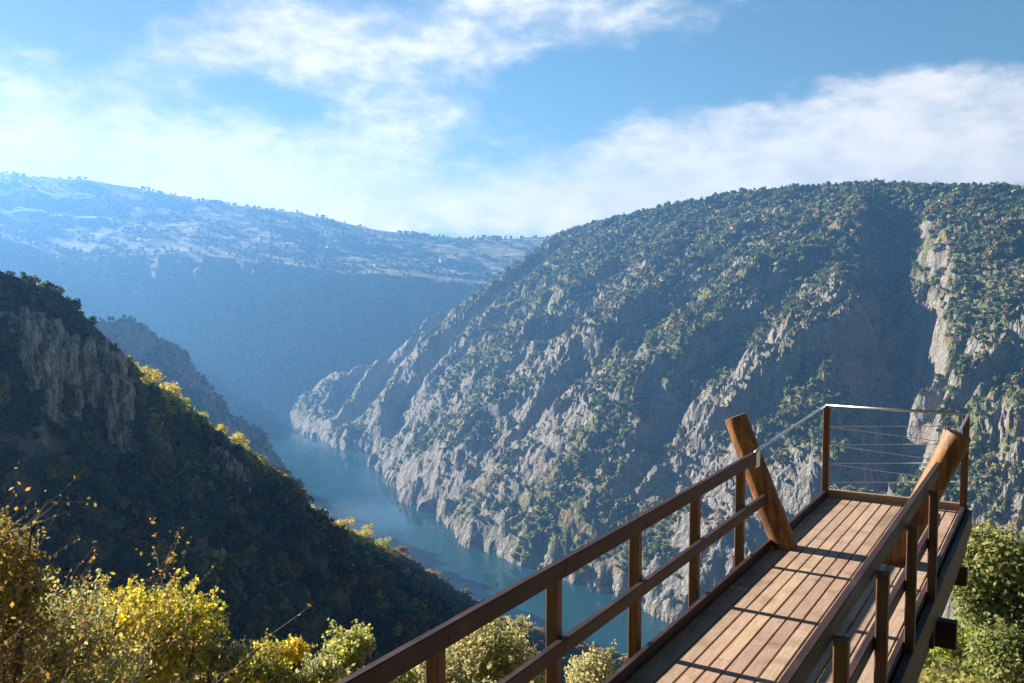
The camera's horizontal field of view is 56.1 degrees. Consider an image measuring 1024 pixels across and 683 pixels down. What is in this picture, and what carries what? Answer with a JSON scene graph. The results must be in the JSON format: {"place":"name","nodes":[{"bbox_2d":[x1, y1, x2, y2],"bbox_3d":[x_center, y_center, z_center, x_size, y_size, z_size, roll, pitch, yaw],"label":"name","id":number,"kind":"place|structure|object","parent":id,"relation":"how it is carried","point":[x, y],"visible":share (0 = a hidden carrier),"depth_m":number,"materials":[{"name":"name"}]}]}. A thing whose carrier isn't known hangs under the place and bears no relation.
{"place":"outdoors","nodes":[
{"label":"outdoors","id":0,"kind":"place"},
{"bbox_2d":[229,410,669,654],"bbox_3d":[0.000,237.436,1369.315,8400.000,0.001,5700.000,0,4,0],"label":"river water","id":1,"kind":"structure","parent":0,"point":[341,484],"depth_m":1244.10,"materials":[{"name":"teal liquid"}]},
{"bbox_2d":[0,174,1023,682],"bbox_3d":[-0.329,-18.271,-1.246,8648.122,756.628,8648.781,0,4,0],"label":"ground","id":2,"kind":"structure","parent":0,"point":[222,316],"depth_m":1354.59,"materials":[{"name":"grey stone"}]},
{"bbox_2d":[0,311,20,351],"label":"rock outcrop","id":3,"kind":"object","parent":2,"relation":"on","point":[11,314],"visible":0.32,"depth_m":181.94,"materials":[{"name":"grey stone"}]},
{"bbox_2d":[0,500,55,682],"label":"autumn shrub","id":4,"kind":"object","parent":2,"relation":"on","point":[17,608],"visible":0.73,"depth_m":9.65,"materials":[{"name":"yellow plant"}]},
{"bbox_2d":[17,306,135,453],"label":"rock outcrop","id":5,"kind":"object","parent":2,"relation":"on","point":[54,357],"visible":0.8,"depth_m":186.06,"materials":[{"name":"grey stone"}]},
{"bbox_2d":[0,566,157,682],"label":"autumn shrub","id":6,"kind":"object","parent":2,"relation":"on","point":[55,662],"visible":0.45,"depth_m":11.30,"materials":[{"name":"green plant"}]},
{"bbox_2d":[136,366,157,381],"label":"crest tree","id":7,"kind":"object","parent":2,"relation":"on","point":[147,371],"visible":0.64,"depth_m":242.16,"materials":[{"name":"yellow plant"}]},
{"bbox_2d":[77,566,230,682],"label":"oak sapling","id":8,"kind":"object","parent":2,"relation":"on","point":[173,655],"visible":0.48,"depth_m":13.57,"materials":[{"name":"yellow plant"}]},
{"bbox_2d":[149,369,164,384],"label":"crest tree","id":9,"kind":"object","parent":2,"relation":"on","point":[158,379],"visible":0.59,"depth_m":247.48,"materials":[{"name":"yellow plant"}]},
{"bbox_2d":[0,449,331,682],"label":"bare shrub","id":10,"kind":"object","parent":2,"relation":"on","point":[72,632],"visible":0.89,"depth_m":9.78,"materials":[{"name":"yellow plant"}]},
{"bbox_2d":[159,381,181,398],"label":"crest tree","id":11,"kind":"object","parent":2,"relation":"on","point":[172,388],"visible":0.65,"depth_m":253.29,"materials":[{"name":"yellow plant"}]},
{"bbox_2d":[172,249,179,253],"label":"village house","id":12,"kind":"structure","parent":2,"relation":"on","point":[175,251],"depth_m":2667.24,"materials":[{"name":"tile"}]},
{"bbox_2d":[180,395,190,403],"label":"crest tree","id":13,"kind":"object","parent":2,"relation":"on","point":[187,399],"visible":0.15,"depth_m":258.77,"materials":[{"name":"green plant"}]},
{"bbox_2d":[192,250,199,253],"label":"village house","id":14,"kind":"structure","parent":2,"relation":"on","point":[195,251],"depth_m":2687.46,"materials":[{"name":"tile"}]},
{"bbox_2d":[87,315,305,485],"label":"spur scrub","id":15,"kind":"object","parent":2,"relation":"on","point":[173,378],"visible":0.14,"depth_m":1076.54,"materials":[{"name":"green plant"}]},
{"bbox_2d":[178,634,257,682],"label":"shrub","id":16,"kind":"object","parent":2,"relation":"on","point":[234,653],"visible":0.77,"depth_m":13.82,"materials":[{"name":"green plant"}]},
{"bbox_2d":[217,424,228,435],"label":"crest tree","id":17,"kind":"object","parent":2,"relation":"on","point":[222,427],"visible":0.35,"depth_m":276.36,"materials":[{"name":"yellow plant"}]},
{"bbox_2d":[209,446,250,496],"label":"rock outcrop","id":18,"kind":"object","parent":2,"relation":"on","point":[231,466],"visible":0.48,"depth_m":236.43,"materials":[{"name":"grey stone"}]},
{"bbox_2d":[229,431,249,444],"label":"crest tree","id":19,"kind":"object","parent":2,"relation":"on","point":[238,435],"visible":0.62,"depth_m":286.52,"materials":[{"name":"yellow plant"}]},
{"bbox_2d":[226,646,293,682],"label":"shrub","id":20,"kind":"object","parent":2,"relation":"on","point":[268,673],"visible":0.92,"depth_m":13.29,"materials":[{"name":"green plant"}]},
{"bbox_2d":[126,354,398,557],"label":"crest scrub","id":21,"kind":"object","parent":2,"relation":"on","point":[181,405],"visible":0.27,"depth_m":253.15,"materials":[{"name":"yellow plant"}]},
{"bbox_2d":[0,171,549,342],"bbox_3d":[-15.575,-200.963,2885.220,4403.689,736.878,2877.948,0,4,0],"label":"plateau woodland","id":22,"kind":"object","parent":2,"relation":"on","point":[100,252],"visible":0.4,"depth_m":3090.34,"materials":[{"name":"green plant"}]},
{"bbox_2d":[248,632,317,682],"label":"shrub","id":23,"kind":"object","parent":2,"relation":"on","point":[294,650],"visible":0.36,"depth_m":14.82,"materials":[{"name":"yellow plant"}]},
{"bbox_2d":[0,270,623,682],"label":"hillside wood","id":24,"kind":"object","parent":2,"relation":"on","point":[276,586],"visible":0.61,"depth_m":191.37,"materials":[{"name":"green plant"}]},
{"bbox_2d":[277,643,350,682],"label":"shrub","id":25,"kind":"object","parent":2,"relation":"on","point":[322,670],"visible":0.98,"depth_m":13.27,"materials":[{"name":"green plant"}]},
{"bbox_2d":[300,617,376,682],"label":"shrub","id":26,"kind":"object","parent":2,"relation":"on","point":[349,648],"visible":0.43,"depth_m":14.78,"materials":[{"name":"green plant"}]},
{"bbox_2d":[339,516,354,526],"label":"crest tree","id":27,"kind":"object","parent":2,"relation":"on","point":[348,523],"visible":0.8,"depth_m":346.04,"materials":[{"name":"yellow plant"}]},
{"bbox_2d":[357,524,374,537],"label":"crest tree","id":28,"kind":"object","parent":2,"relation":"on","point":[371,531],"visible":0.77,"depth_m":353.42,"materials":[{"name":"yellow plant"}]},
{"bbox_2d":[378,537,392,545],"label":"crest tree","id":29,"kind":"object","parent":2,"relation":"on","point":[382,542],"visible":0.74,"depth_m":360.44,"materials":[{"name":"green plant"}]},
{"bbox_2d":[352,663,425,682],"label":"shrub","id":30,"kind":"object","parent":2,"relation":"on","point":[409,676],"visible":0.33,"depth_m":12.78,"materials":[{"name":"green plant"}]},
{"bbox_2d":[396,545,409,554],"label":"crest tree","id":31,"kind":"object","parent":2,"relation":"on","point":[401,549],"visible":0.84,"depth_m":368.46,"materials":[{"name":"brown plant"}]},
{"bbox_2d":[431,569,440,577],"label":"crest tree","id":32,"kind":"object","parent":2,"relation":"on","point":[437,572],"visible":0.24,"depth_m":383.99,"materials":[{"name":"brown plant"}]},
{"bbox_2d":[414,642,496,682],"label":"olive shrub","id":33,"kind":"object","parent":2,"relation":"on","point":[460,673],"visible":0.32,"depth_m":13.83,"materials":[{"name":"green plant"}]},
{"bbox_2d":[446,614,545,682],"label":"olive shrub","id":34,"kind":"object","parent":2,"relation":"on","point":[499,655],"visible":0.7,"depth_m":14.86,"materials":[{"name":"green plant"}]},
{"bbox_2d":[398,552,627,663],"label":"crest scrub","id":35,"kind":"object","parent":2,"relation":"on","point":[541,632],"visible":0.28,"depth_m":418.12,"materials":[{"name":"brown plant"}]},
{"bbox_2d":[516,614,526,623],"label":"crest tree","id":36,"kind":"object","parent":2,"relation":"on","point":[521,619],"visible":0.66,"depth_m":416.46,"materials":[{"name":"green plant"}]},
{"bbox_2d":[563,639,622,682],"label":"shrub","id":37,"kind":"object","parent":2,"relation":"on","point":[589,668],"visible":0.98,"depth_m":17.88,"materials":[{"name":"green plant"}]},
{"bbox_2d":[277,178,1023,616],"bbox_3d":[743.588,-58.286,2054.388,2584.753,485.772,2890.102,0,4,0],"label":"distant woodland","id":38,"kind":"object","parent":2,"relation":"on","point":[1005,216],"visible":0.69,"depth_m":1321.20,"materials":[{"name":"green plant"}]},
{"bbox_2d":[537,180,1023,248],"bbox_3d":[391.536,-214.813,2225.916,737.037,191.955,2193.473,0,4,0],"label":"pine wood","id":39,"kind":"object","parent":2,"relation":"on","point":[709,200],"visible":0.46,"depth_m":1474.10,"materials":[{"name":"green plant"}]},
{"bbox_2d":[603,489,972,682],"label":"viewing platform","id":40,"kind":"structure","parent":2,"relation":"on","point":[758,614],"depth_m":8.45,"materials":[{"name":"brown wood"}]},
{"bbox_2d":[335,451,766,682],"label":"timber railing","id":41,"kind":"object","parent":40,"relation":"attached to","point":[429,647],"visible":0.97,"depth_m":6.33,"materials":[{"name":"brown"}]},
{"bbox_2d":[725,413,797,549],"bbox_3d":[2.679,1.478,10.327,0.814,1.406,0.265,2,5,30],"label":"leaning log","id":42,"kind":"object","parent":40,"relation":"on","point":[776,525],"visible":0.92,"depth_m":10.23,"materials":[{"name":"brown wood"}]},
{"bbox_2d":[777,462,940,682],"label":"timber railing","id":43,"kind":"object","parent":40,"relation":"attached to","point":[803,664],"visible":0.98,"depth_m":6.16,"materials":[{"name":"brown"}]},
{"bbox_2d":[754,404,969,513],"bbox_3d":[4.019,1.590,10.754,1.762,1.325,3.210,2,5,30],"label":"steel railing","id":44,"kind":"object","parent":40,"relation":"attached to","point":[964,428],"visible":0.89,"depth_m":12.06,"materials":[{"name":"silver metal"}]},
{"bbox_2d":[883,428,970,564],"bbox_3d":[4.085,1.539,9.550,0.834,1.390,0.263,2,5,30],"label":"leaning log","id":45,"kind":"object","parent":40,"relation":"on","point":[949,452],"visible":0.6,"depth_m":9.38,"materials":[{"name":"brown wood"}]},
{"bbox_2d":[816,640,992,682],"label":"ground cover","id":46,"kind":"object","parent":2,"relation":"on","point":[943,670],"visible":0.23,"depth_m":21.88,"materials":[{"name":"green plant"}]},
{"bbox_2d":[929,616,987,663],"bbox_3d":[12.034,8.317,25.730,1.935,1.857,1.973,0,4,0],"label":"round bush","id":47,"kind":"object","parent":2,"relation":"on","point":[959,652],"visible":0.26,"depth_m":25.46,"materials":[{"name":"green plant"}]},
{"bbox_2d":[948,521,1023,634],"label":"green oak","id":48,"kind":"object","parent":2,"relation":"on","point":[993,561],"visible":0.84,"depth_m":27.09,"materials":[{"name":"green plant"}]},
{"bbox_2d":[963,614,1023,682],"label":"round bush","id":49,"kind":"object","parent":2,"relation":"on","point":[999,650],"visible":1,"depth_m":20.50,"materials":[{"name":"green plant"}]},
{"bbox_2d":[0,0,1023,238],"label":"sky","id":50,"kind":"structure","parent":0,"point":[451,118],"materials":[{"name":"blue"}]}
]}

